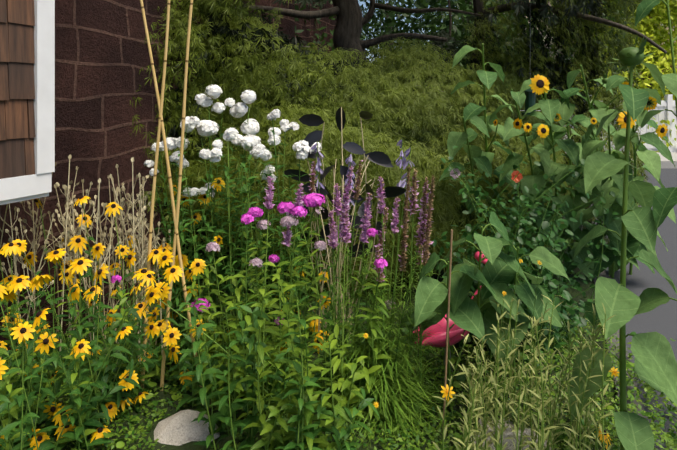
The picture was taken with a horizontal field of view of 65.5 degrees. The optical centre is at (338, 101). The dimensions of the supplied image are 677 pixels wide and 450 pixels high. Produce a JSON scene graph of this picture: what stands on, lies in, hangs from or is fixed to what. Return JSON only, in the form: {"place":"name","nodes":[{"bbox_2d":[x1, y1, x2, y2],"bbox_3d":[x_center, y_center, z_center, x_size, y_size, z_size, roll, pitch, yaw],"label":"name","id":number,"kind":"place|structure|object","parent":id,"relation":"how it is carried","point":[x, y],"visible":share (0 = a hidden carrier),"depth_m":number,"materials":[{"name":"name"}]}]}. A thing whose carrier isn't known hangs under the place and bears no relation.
{"place":"outdoors","nodes":[
{"label":"outdoors","id":0,"kind":"place"},
{"bbox_2d":[16,185,655,449],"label":"ground","id":1,"kind":"structure","parent":0,"point":[572,292],"depth_m":2.41,"materials":[{"name":"green plant"}]},
{"bbox_2d":[0,0,336,358],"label":"house","id":2,"kind":"structure","parent":1,"relation":"on","point":[72,79],"depth_m":3.14,"materials":[{"name":"brown brick"}]},
{"bbox_2d":[140,0,202,390],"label":"bamboo canes","id":3,"kind":"object","parent":1,"relation":"on","point":[176,240],"visible":0.9,"depth_m":2.48,"materials":[{"name":"beige wood"}]},
{"bbox_2d":[1,355,550,449],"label":"rocks","id":4,"kind":"object","parent":1,"relation":"on","point":[177,428],"visible":0.17,"depth_m":2.13,"materials":[{"name":"grey stone"}]},
{"bbox_2d":[0,0,676,449],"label":"garden plants","id":5,"kind":"object","parent":1,"relation":"on","point":[510,312],"visible":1,"depth_m":2.28,"materials":[{"name":"green plant"}]},
{"bbox_2d":[442,229,452,431],"bbox_3d":[0.434,0.972,2.106,0.047,0.920,0.009,0,0,2],"label":"wood stake","id":6,"kind":"object","parent":1,"relation":"on","point":[448,310],"visible":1,"depth_m":2.10,"materials":[{"name":"brown wood"}]},
{"bbox_2d":[413,251,487,375],"bbox_3d":[0.590,1.122,2.638,0.429,0.721,0.193,0,0,2],"label":"flamingo ornament","id":7,"kind":"object","parent":1,"relation":"on","point":[455,335],"visible":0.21,"depth_m":2.58,"materials":[{"name":"plastic"}]},
{"bbox_2d":[295,0,676,151],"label":"trees","id":8,"kind":"object","parent":1,"relation":"on","point":[648,29],"visible":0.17,"depth_m":13.20,"materials":[{"name":"green plant"}]},
{"bbox_2d":[504,0,676,151],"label":"house and fence","id":9,"kind":"structure","parent":1,"relation":"on","point":[668,102],"depth_m":13.19,"materials":[{"name":"white paint"}]},
{"bbox_2d":[116,0,676,312],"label":"hedge","id":10,"kind":"object","parent":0,"point":[423,120],"depth_m":3.98,"materials":[{"name":"green plant"}]},
{"bbox_2d":[520,88,540,114],"bbox_3d":[1.500,-0.442,4.121,0.151,1.105,0.151,0,0,-43],"label":"bird feeder","id":11,"kind":"object","parent":10,"relation":"on","point":[530,100],"visible":0.56,"depth_m":4.09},
{"bbox_2d":[358,0,457,60],"label":"sky","id":12,"kind":"structure","parent":0,"point":[364,4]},
{"bbox_2d":[565,152,676,449],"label":"road","id":13,"kind":"structure","parent":0,"point":[661,319],"depth_m":4.01,"materials":[{"name":"grey asphalt"}]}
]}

